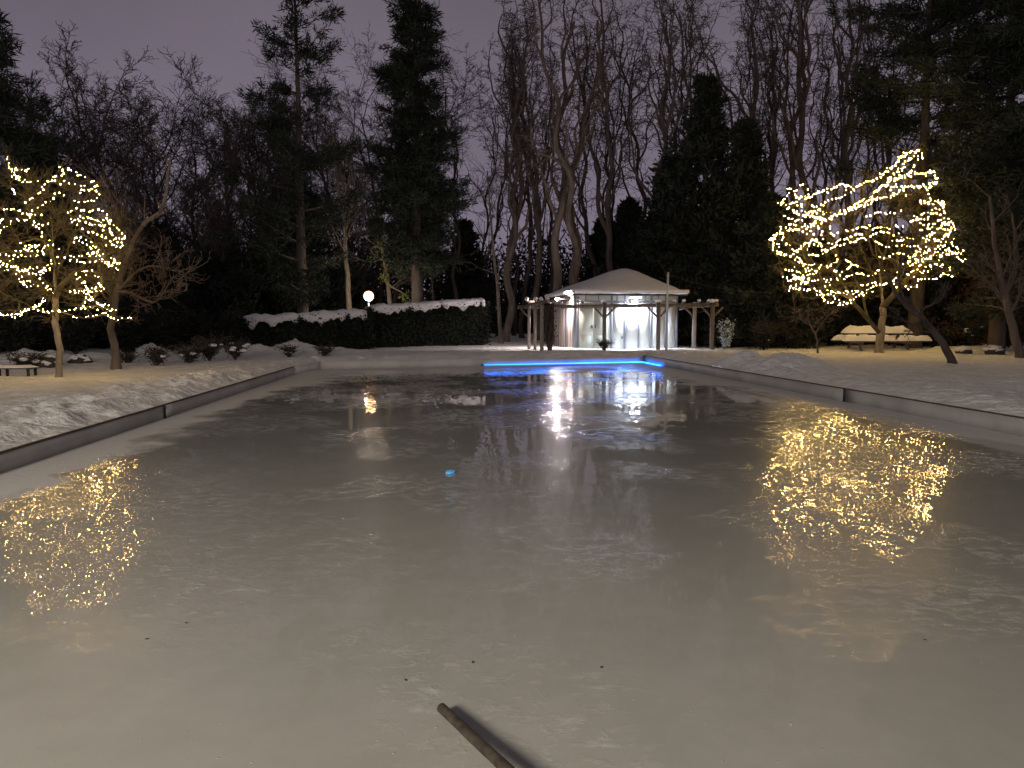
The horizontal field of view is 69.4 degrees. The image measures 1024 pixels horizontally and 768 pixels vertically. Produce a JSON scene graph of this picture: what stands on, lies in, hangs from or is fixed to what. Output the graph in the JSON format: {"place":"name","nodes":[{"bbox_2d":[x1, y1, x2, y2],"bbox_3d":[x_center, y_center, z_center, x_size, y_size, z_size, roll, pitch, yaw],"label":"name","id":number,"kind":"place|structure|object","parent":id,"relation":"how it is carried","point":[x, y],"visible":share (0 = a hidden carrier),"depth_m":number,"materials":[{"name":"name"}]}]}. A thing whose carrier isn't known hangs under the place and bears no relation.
{"place":"outdoors","nodes":[
{"label":"outdoors","id":0,"kind":"place"},
{"bbox_2d":[0,363,1023,767],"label":"ice","id":1,"kind":"structure","parent":0,"point":[312,569],"depth_m":4.27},
{"bbox_2d":[0,405,165,472],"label":"rink board","id":2,"kind":"object","parent":1,"relation":"on","point":[23,454],"visible":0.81,"depth_m":8.72,"materials":[{"name":"grey wood"}]},
{"bbox_2d":[162,366,293,417],"bbox_3d":[-5.747,0.027,16.063,0.047,0.254,9.350,0,5,-4],"label":"rink board","id":3,"kind":"object","parent":1,"relation":"on","point":[186,404],"visible":0.9,"depth_m":14.29,"materials":[{"name":"grey wood"}]},
{"bbox_2d":[437,703,514,767],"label":"snow shovel","id":4,"kind":"object","parent":1,"relation":"on","point":[485,749],"visible":1,"depth_m":2.53,"materials":[{"name":"brown"}]},
{"bbox_2d":[321,356,643,368],"bbox_3d":[-0.609,-0.733,24.876,11.302,0.270,0.040,-2,5,-18],"label":"rink board","id":5,"kind":"object","parent":1,"relation":"on","point":[447,362],"visible":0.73,"depth_m":24.64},
{"bbox_2d":[644,355,842,400],"bbox_3d":[5.487,-0.341,20.194,0.048,0.284,12.994,-1,5,-6],"label":"rink board","id":6,"kind":"object","parent":1,"relation":"on","point":[819,390],"visible":0.91,"depth_m":17.37,"materials":[{"name":"grey wood"}]},
{"bbox_2d":[843,388,1023,436],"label":"rink board","id":7,"kind":"object","parent":1,"relation":"on","point":[999,422],"visible":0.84,"depth_m":11.14,"materials":[{"name":"grey wood"}]},
{"bbox_2d":[0,310,1023,450],"bbox_3d":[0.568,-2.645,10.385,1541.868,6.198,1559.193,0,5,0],"label":"snow ground","id":8,"kind":"structure","parent":0,"point":[43,403],"depth_m":17.35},
{"bbox_2d":[0,297,51,351],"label":"garden shrub","id":9,"kind":"object","parent":8,"relation":"on","point":[22,334],"visible":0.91,"depth_m":24.58,"materials":[{"name":"green plant"}]},
{"bbox_2d":[0,185,81,351],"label":"cedar tree","id":10,"kind":"object","parent":8,"relation":"on","point":[47,340],"visible":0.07,"depth_m":29.90,"materials":[{"name":"green plant"}]},
{"bbox_2d":[0,9,83,351],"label":"pine tree","id":11,"kind":"object","parent":8,"relation":"on","point":[16,135],"visible":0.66,"depth_m":26.59,"materials":[{"name":"green plant"}]},
{"bbox_2d":[0,70,135,184],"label":"bare tree","id":12,"kind":"object","parent":8,"relation":"on","point":[70,126],"visible":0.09,"depth_m":54.36,"materials":[{"name":"brown plant"}]},
{"bbox_2d":[0,84,141,244],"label":"bare tree","id":13,"kind":"object","parent":8,"relation":"on","point":[95,131],"visible":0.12,"depth_m":48.07,"materials":[{"name":"brown plant"}]},
{"bbox_2d":[0,136,146,377],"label":"lit tree","id":14,"kind":"object","parent":8,"relation":"on","point":[61,223],"visible":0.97,"depth_m":15.15,"materials":[{"name":"brown plant"}]},
{"bbox_2d":[0,154,130,319],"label":"string lights","id":15,"kind":"object","parent":14,"relation":"attached to","point":[1,313],"visible":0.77,"depth_m":14.75,"materials":[{"name":"yellow plastic"}]},
{"bbox_2d":[4,134,150,344],"bbox_3d":[-21.036,-6.131,33.001,8.801,9.939,8.701,-2,5,-24],"label":"cedar tree","id":16,"kind":"object","parent":8,"relation":"on","point":[56,242],"visible":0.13,"depth_m":32.11,"materials":[{"name":"green plant"}]},
{"bbox_2d":[38,300,123,353],"bbox_3d":[-15.275,-2.010,25.748,2.324,2.071,2.781,4,6,40],"label":"garden shrub","id":17,"kind":"object","parent":8,"relation":"on","point":[77,336],"visible":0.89,"depth_m":25.64,"materials":[{"name":"green plant"}]},
{"bbox_2d":[37,238,159,349],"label":"cedar tree","id":18,"kind":"object","parent":8,"relation":"on","point":[105,342],"visible":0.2,"depth_m":32.92,"materials":[{"name":"green plant"}]},
{"bbox_2d":[25,22,173,342],"bbox_3d":[-19.893,-9.182,36.331,8.852,14.775,7.097,4,6,41],"label":"bare tree","id":19,"kind":"object","parent":8,"relation":"on","point":[96,153],"visible":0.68,"depth_m":35.15,"materials":[{"name":"brown plant"}]},
{"bbox_2d":[38,40,196,248],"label":"bare tree","id":20,"kind":"object","parent":8,"relation":"on","point":[107,126],"visible":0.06,"depth_m":55.77,"materials":[{"name":"brown plant"}]},
{"bbox_2d":[99,305,157,353],"bbox_3d":[-14.110,-2.010,27.158,2.107,1.889,2.392,-2,5,-23],"label":"garden shrub","id":21,"kind":"object","parent":8,"relation":"on","point":[128,335],"visible":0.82,"depth_m":26.71,"materials":[{"name":"green plant"}]},
{"bbox_2d":[64,137,211,369],"bbox_3d":[-9.183,-3.177,18.265,3.287,5.800,1.966,0,5,0],"label":"bare tree","id":22,"kind":"object","parent":8,"relation":"on","point":[114,300],"visible":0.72,"depth_m":18.18,"materials":[{"name":"brown plant"}]},
{"bbox_2d":[52,78,238,266],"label":"bare tree","id":23,"kind":"object","parent":8,"relation":"on","point":[174,209],"visible":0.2,"depth_m":53.05,"materials":[{"name":"brown plant"}]},
{"bbox_2d":[123,219,187,340],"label":"cedar tree","id":24,"kind":"object","parent":8,"relation":"on","point":[176,248],"visible":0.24,"depth_m":38.90,"materials":[{"name":"green plant"}]},
{"bbox_2d":[70,49,272,268],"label":"bare tree","id":25,"kind":"object","parent":8,"relation":"on","point":[178,133],"visible":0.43,"depth_m":46.23,"materials":[{"name":"brown plant"}]},
{"bbox_2d":[73,52,273,271],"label":"bare tree","id":26,"kind":"object","parent":8,"relation":"on","point":[179,171],"visible":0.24,"depth_m":48.38,"materials":[{"name":"brown plant"}]},
{"bbox_2d":[142,244,261,345],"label":"cedar tree","id":27,"kind":"object","parent":8,"relation":"on","point":[212,293],"visible":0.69,"depth_m":35.01,"materials":[{"name":"green plant"}]},
{"bbox_2d":[190,329,233,360],"bbox_3d":[-9.001,-1.129,21.992,1.098,0.978,1.211,3,6,28],"label":"garden shrub","id":28,"kind":"object","parent":8,"relation":"on","point":[209,352],"visible":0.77,"depth_m":21.90,"materials":[{"name":"green plant"}]},
{"bbox_2d":[188,302,248,346],"bbox_3d":[-11.359,-2.153,28.381,2.373,1.984,2.414,0,5,0],"label":"garden shrub","id":29,"kind":"object","parent":8,"relation":"on","point":[228,325],"visible":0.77,"depth_m":28.11,"materials":[{"name":"green plant"}]},
{"bbox_2d":[132,83,341,265],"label":"bare tree","id":30,"kind":"object","parent":8,"relation":"on","point":[251,163],"visible":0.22,"depth_m":48.88,"materials":[{"name":"brown plant"}]},
{"bbox_2d":[153,95,336,273],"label":"bare tree","id":31,"kind":"object","parent":8,"relation":"on","point":[216,207],"visible":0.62,"depth_m":43.59,"materials":[{"name":"brown plant"}]},
{"bbox_2d":[180,107,352,267],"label":"bare tree","id":32,"kind":"object","parent":8,"relation":"on","point":[273,192],"visible":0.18,"depth_m":47.76,"materials":[{"name":"brown plant"}]},
{"bbox_2d":[233,236,329,314],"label":"cedar tree","id":33,"kind":"object","parent":8,"relation":"on","point":[269,303],"visible":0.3,"depth_m":40.92,"materials":[{"name":"green plant"}]},
{"bbox_2d":[204,0,376,313],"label":"pine tree","id":34,"kind":"object","parent":8,"relation":"on","point":[318,225],"visible":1,"depth_m":35.37,"materials":[{"name":"green plant"}]},
{"bbox_2d":[196,54,409,308],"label":"bare tree","id":35,"kind":"object","parent":8,"relation":"on","point":[326,192],"visible":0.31,"depth_m":48.59,"materials":[{"name":"brown plant"}]},
{"bbox_2d":[234,308,377,348],"bbox_3d":[-8.704,-2.224,31.355,5.861,1.991,1.642,-2,5,-23],"label":"hedge","id":36,"kind":"object","parent":8,"relation":"on","point":[346,328],"visible":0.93,"depth_m":30.97,"materials":[{"name":"green plant"}]},
{"bbox_2d":[260,177,365,314],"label":"cedar tree","id":37,"kind":"object","parent":8,"relation":"on","point":[337,277],"visible":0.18,"depth_m":43.13,"materials":[{"name":"green plant"}]},
{"bbox_2d":[303,97,383,308],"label":"bare tree","id":38,"kind":"object","parent":8,"relation":"on","point":[347,279],"visible":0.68,"depth_m":40.31,"materials":[{"name":"brown plant"}]},
{"bbox_2d":[241,0,470,303],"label":"bare tree","id":39,"kind":"object","parent":8,"relation":"on","point":[379,292],"visible":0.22,"depth_m":60.38,"materials":[{"name":"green plant"}]},
{"bbox_2d":[265,24,452,306],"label":"bare tree","id":40,"kind":"object","parent":8,"relation":"on","point":[354,119],"visible":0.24,"depth_m":56.22,"materials":[{"name":"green plant"}]},
{"bbox_2d":[337,201,426,303],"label":"bare tree","id":41,"kind":"object","parent":8,"relation":"on","point":[403,296],"visible":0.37,"depth_m":41.42,"materials":[{"name":"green plant"}]},
{"bbox_2d":[353,0,477,302],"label":"spruce tree","id":42,"kind":"object","parent":8,"relation":"on","point":[427,194],"visible":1,"depth_m":38.38,"materials":[{"name":"green plant"}]},
{"bbox_2d":[341,51,497,303],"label":"bare tree","id":43,"kind":"object","parent":8,"relation":"on","point":[395,296],"visible":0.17,"depth_m":54.88,"materials":[{"name":"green plant"}]},
{"bbox_2d":[321,59,521,308],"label":"bare tree","id":44,"kind":"object","parent":8,"relation":"on","point":[363,303],"visible":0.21,"depth_m":58.40,"materials":[{"name":"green plant"}]},
{"bbox_2d":[363,298,492,347],"bbox_3d":[-4.051,-2.852,35.327,6.664,2.616,1.640,-3,6,-31],"label":"hedge","id":45,"kind":"object","parent":8,"relation":"on","point":[452,322],"visible":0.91,"depth_m":34.91,"materials":[{"name":"green plant"}]},
{"bbox_2d":[428,46,483,299],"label":"bare tree","id":46,"kind":"object","parent":8,"relation":"on","point":[459,240],"visible":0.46,"depth_m":49.58,"materials":[{"name":"brown plant"}]},
{"bbox_2d":[426,217,507,337],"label":"cedar tree","id":47,"kind":"object","parent":8,"relation":"on","point":[470,287],"visible":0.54,"depth_m":52.87,"materials":[{"name":"green plant"}]},
{"bbox_2d":[452,19,536,299],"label":"bare tree","id":48,"kind":"object","parent":8,"relation":"on","point":[498,217],"visible":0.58,"depth_m":57.05,"materials":[{"name":"brown plant"}]},
{"bbox_2d":[452,133,539,343],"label":"bare tree","id":49,"kind":"object","parent":8,"relation":"on","point":[500,332],"visible":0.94,"depth_m":39.55,"materials":[{"name":"brown plant"}]},
{"bbox_2d":[476,0,558,341],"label":"bare tree","id":50,"kind":"object","parent":8,"relation":"on","point":[516,152],"visible":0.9,"depth_m":41.72,"materials":[{"name":"brown plant"}]},
{"bbox_2d":[479,3,560,337],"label":"bare tree","id":51,"kind":"object","parent":8,"relation":"on","point":[526,279],"visible":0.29,"depth_m":50.94,"materials":[{"name":"brown plant"}]},
{"bbox_2d":[490,14,564,335],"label":"bare tree","id":52,"kind":"object","parent":8,"relation":"on","point":[514,332],"visible":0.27,"depth_m":58.22,"materials":[{"name":"brown plant"}]},
{"bbox_2d":[493,0,581,339],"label":"bare tree","id":53,"kind":"object","parent":8,"relation":"on","point":[538,215],"visible":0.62,"depth_m":44.32,"materials":[{"name":"brown plant"}]},
{"bbox_2d":[82,161,1008,333],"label":"distant woodland","id":54,"kind":"object","parent":8,"relation":"on","point":[543,292],"visible":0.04,"depth_m":71.96,"materials":[{"name":"plant"}]},
{"bbox_2d":[517,0,599,285],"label":"bare tree","id":55,"kind":"object","parent":8,"relation":"on","point":[568,216],"visible":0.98,"depth_m":37.39,"materials":[{"name":"brown plant"}]},
{"bbox_2d":[514,0,622,341],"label":"bare tree","id":56,"kind":"object","parent":8,"relation":"on","point":[559,214],"visible":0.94,"depth_m":37.60,"materials":[{"name":"brown plant"}]},
{"bbox_2d":[535,0,605,293],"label":"bare tree","id":57,"kind":"object","parent":8,"relation":"on","point":[549,245],"visible":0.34,"depth_m":61.00,"materials":[{"name":"brown plant"}]},
{"bbox_2d":[549,0,612,277],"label":"bare tree","id":58,"kind":"object","parent":8,"relation":"on","point":[583,213],"visible":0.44,"depth_m":47.39,"materials":[{"name":"brown plant"}]},
{"bbox_2d":[562,217,611,285],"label":"cedar tree","id":59,"kind":"object","parent":8,"relation":"on","point":[596,235],"visible":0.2,"depth_m":48.92,"materials":[{"name":"green plant"}]},
{"bbox_2d":[557,0,665,271],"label":"bare tree","id":60,"kind":"object","parent":8,"relation":"on","point":[607,224],"visible":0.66,"depth_m":42.83,"materials":[{"name":"brown plant"}]},
{"bbox_2d":[577,0,650,220],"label":"bare tree","id":61,"kind":"object","parent":8,"relation":"on","point":[606,154],"visible":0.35,"depth_m":59.65,"materials":[{"name":"brown plant"}]},
{"bbox_2d":[582,196,648,279],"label":"cedar tree","id":62,"kind":"object","parent":8,"relation":"on","point":[629,210],"visible":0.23,"depth_m":44.73,"materials":[{"name":"green plant"}]},
{"bbox_2d":[545,269,689,348],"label":"garden pavilion","id":63,"kind":"structure","parent":8,"relation":"on","point":[629,328],"depth_m":32.22,"materials":[{"name":"white wood"}]},
{"bbox_2d":[579,303,592,347],"bbox_3d":[3.203,-2.505,31.933,0.607,1.980,0.078,-1,5,-8],"label":"door","id":64,"kind":"structure","parent":63,"relation":"in","point":[585,314],"depth_m":31.93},
{"bbox_2d":[577,5,661,221],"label":"bare tree","id":65,"kind":"object","parent":8,"relation":"on","point":[621,144],"visible":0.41,"depth_m":59.12,"materials":[{"name":"brown plant"}]},
{"bbox_2d":[517,297,722,350],"bbox_3d":[4.500,-2.453,30.752,8.575,2.358,4.519,0,5,0],"label":"pergola","id":66,"kind":"object","parent":8,"relation":"on","point":[712,304],"visible":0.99,"depth_m":30.72,"materials":[{"name":"brown wood"}]},
{"bbox_2d":[543,303,557,349],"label":"climbing vine","id":67,"kind":"object","parent":66,"relation":"hanging from","point":[549,318],"visible":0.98,"depth_m":29.11,"materials":[{"name":"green plant"}]},
{"bbox_2d":[592,0,680,219],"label":"bare tree","id":68,"kind":"object","parent":8,"relation":"on","point":[643,195],"visible":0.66,"depth_m":48.38,"materials":[{"name":"brown plant"}]},
{"bbox_2d":[597,153,708,344],"bbox_3d":[7.587,-6.839,38.547,6.956,10.219,7.060,4,6,37],"label":"cedar tree","id":69,"kind":"object","parent":8,"relation":"on","point":[643,248],"visible":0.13,"depth_m":37.92,"materials":[{"name":"green plant"}]},
{"bbox_2d":[612,0,737,264],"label":"bare tree","id":70,"kind":"object","parent":8,"relation":"on","point":[670,95],"visible":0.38,"depth_m":51.83,"materials":[{"name":"brown plant"}]},
{"bbox_2d":[612,0,742,220],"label":"bare tree","id":71,"kind":"object","parent":8,"relation":"on","point":[661,109],"visible":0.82,"depth_m":41.08,"materials":[{"name":"brown plant"}]},
{"bbox_2d":[625,0,740,195],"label":"bare tree","id":72,"kind":"object","parent":8,"relation":"on","point":[690,5],"visible":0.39,"depth_m":44.95,"materials":[{"name":"brown plant"}]},
{"bbox_2d":[607,70,769,345],"bbox_3d":[9.384,-8.332,36.527,8.247,13.682,8.390,-2,5,-26],"label":"cedar tree","id":73,"kind":"object","parent":8,"relation":"on","point":[703,143],"visible":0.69,"depth_m":35.57,"materials":[{"name":"green plant"}]},
{"bbox_2d":[679,0,771,207],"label":"bare tree","id":74,"kind":"object","parent":8,"relation":"on","point":[722,71],"visible":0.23,"depth_m":58.86,"materials":[{"name":"brown plant"}]},
{"bbox_2d":[672,0,802,189],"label":"bare tree","id":75,"kind":"object","parent":8,"relation":"on","point":[755,92],"visible":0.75,"depth_m":43.01,"materials":[{"name":"brown plant"}]},
{"bbox_2d":[673,116,820,346],"bbox_3d":[11.366,-7.110,35.696,8.097,11.264,7.736,4,7,41],"label":"cedar tree","id":76,"kind":"object","parent":8,"relation":"on","point":[746,136],"visible":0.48,"depth_m":34.54,"materials":[{"name":"green plant"}]},
{"bbox_2d":[678,189,847,348],"bbox_3d":[11.444,-5.027,33.350,7.763,7.459,6.178,0,5,0],"label":"cedar tree","id":77,"kind":"object","parent":8,"relation":"on","point":[765,215],"visible":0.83,"depth_m":32.94,"materials":[{"name":"green plant"}]},
{"bbox_2d":[719,0,806,193],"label":"bare tree","id":78,"kind":"object","parent":8,"relation":"on","point":[772,187],"visible":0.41,"depth_m":48.46,"materials":[{"name":"brown plant"}]},
{"bbox_2d":[730,0,797,192],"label":"bare tree","id":79,"kind":"object","parent":8,"relation":"on","point":[768,137],"visible":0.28,"depth_m":53.54,"materials":[{"name":"brown plant"}]},
{"bbox_2d":[747,313,783,349],"bbox_3d":[10.483,-2.161,31.014,1.508,1.577,1.767,-2,5,-22],"label":"garden shrub","id":80,"kind":"object","parent":8,"relation":"on","point":[763,337],"visible":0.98,"depth_m":30.73,"materials":[{"name":"green plant"}]},
{"bbox_2d":[728,0,848,233],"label":"bare tree","id":81,"kind":"object","parent":8,"relation":"on","point":[792,169],"visible":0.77,"depth_m":42.25,"materials":[{"name":"brown plant"}]},
{"bbox_2d":[755,0,845,259],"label":"bare tree","id":82,"kind":"object","parent":8,"relation":"on","point":[797,158],"visible":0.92,"depth_m":41.40,"materials":[{"name":"brown plant"}]},
{"bbox_2d":[774,294,841,352],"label":"bare tree","id":83,"kind":"object","parent":8,"relation":"on","point":[810,325],"visible":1,"depth_m":27.38,"materials":[{"name":"brown plant"}]},
{"bbox_2d":[761,0,885,263],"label":"bare tree","id":84,"kind":"object","parent":8,"relation":"on","point":[812,145],"visible":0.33,"depth_m":63.12,"materials":[{"name":"brown plant"}]},
{"bbox_2d":[804,0,881,257],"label":"bare tree","id":85,"kind":"object","parent":8,"relation":"on","point":[838,45],"visible":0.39,"depth_m":48.56,"materials":[{"name":"brown plant"}]},
{"bbox_2d":[798,233,895,345],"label":"cedar tree","id":86,"kind":"object","parent":8,"relation":"on","point":[855,317],"visible":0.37,"depth_m":36.73,"materials":[{"name":"green plant"}]},
{"bbox_2d":[805,0,912,235],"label":"bare tree","id":87,"kind":"object","parent":8,"relation":"on","point":[829,160],"visible":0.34,"depth_m":50.35,"materials":[{"name":"brown plant"}]},
{"bbox_2d":[812,0,917,262],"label":"bare tree","id":88,"kind":"object","parent":8,"relation":"on","point":[846,155],"visible":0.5,"depth_m":44.67,"materials":[{"name":"brown plant"}]},
{"bbox_2d":[764,140,975,352],"bbox_3d":[13.353,-5.085,27.624,8.120,7.996,4.830,0,5,0],"label":"lit tree","id":89,"kind":"object","parent":8,"relation":"on","point":[879,329],"visible":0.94,"depth_m":27.29,"materials":[{"name":"brown plant"}]},
{"bbox_2d":[769,150,963,305],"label":"string lights","id":90,"kind":"object","parent":89,"relation":"attached to","point":[858,228],"visible":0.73,"depth_m":26.90,"materials":[{"name":"yellow plastic"}]},
{"bbox_2d":[842,222,902,343],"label":"cedar tree","id":91,"kind":"object","parent":8,"relation":"on","point":[868,254],"visible":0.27,"depth_m":38.76,"materials":[{"name":"green plant"}]},
{"bbox_2d":[831,325,931,350],"bbox_3d":[14.799,-1.861,29.961,3.500,1.072,1.780,0,5,-2],"label":"picnic table","id":92,"kind":"object","parent":8,"relation":"on","point":[858,335],"visible":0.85,"depth_m":29.55,"materials":[{"name":"brown wood"}]},
{"bbox_2d":[823,0,941,243],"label":"bare tree","id":93,"kind":"object","parent":8,"relation":"on","point":[874,202],"visible":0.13,"depth_m":56.63,"materials":[{"name":"brown plant"}]},
{"bbox_2d":[853,1,921,242],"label":"bare tree","id":94,"kind":"object","parent":8,"relation":"on","point":[889,162],"visible":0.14,"depth_m":49.41,"materials":[{"name":"brown plant"}]},
{"bbox_2d":[822,0,1007,347],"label":"pine tree","id":95,"kind":"object","parent":8,"relation":"on","point":[892,127],"visible":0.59,"depth_m":32.15,"materials":[{"name":"green plant"}]},
{"bbox_2d":[874,210,957,363],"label":"bare tree","id":96,"kind":"object","parent":8,"relation":"on","point":[943,344],"visible":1,"depth_m":20.65,"materials":[{"name":"brown plant"}]},
{"bbox_2d":[861,208,987,345],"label":"cedar tree","id":97,"kind":"object","parent":8,"relation":"on","point":[930,296],"visible":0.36,"depth_m":35.35,"materials":[{"name":"green plant"}]},
{"bbox_2d":[875,132,1023,345],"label":"russet tree","id":98,"kind":"object","parent":8,"relation":"on","point":[959,261],"visible":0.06,"depth_m":35.04,"materials":[{"name":"brown plant"}]},
{"bbox_2d":[877,0,1023,348],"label":"pine tree","id":99,"kind":"object","parent":8,"relation":"on","point":[962,90],"visible":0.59,"depth_m":27.62,"materials":[{"name":"green plant"}]},
{"bbox_2d":[949,315,988,345],"bbox_3d":[18.572,-2.174,29.904,1.702,1.244,1.823,-3,6,-28],"label":"garden shrub","id":100,"kind":"object","parent":8,"relation":"on","point":[972,333],"visible":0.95,"depth_m":29.75,"materials":[{"name":"green plant"}]},
{"bbox_2d":[923,225,1023,345],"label":"russet tree","id":101,"kind":"object","parent":8,"relation":"on","point":[1021,321],"visible":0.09,"depth_m":32.85,"materials":[{"name":"brown plant"}]},
{"bbox_2d":[925,4,1023,322],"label":"pine tree","id":102,"kind":"object","parent":8,"relation":"on","point":[997,137],"visible":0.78,"depth_m":26.24,"materials":[{"name":"green plant"}]},
{"bbox_2d":[957,158,1023,357],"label":"bare tree","id":103,"kind":"object","parent":8,"relation":"on","point":[1008,310],"visible":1,"depth_m":23.76,"materials":[{"name":"brown plant"}]},
{"bbox_2d":[0,0,1023,367],"label":"sky","id":104,"kind":"structure","parent":0,"point":[217,32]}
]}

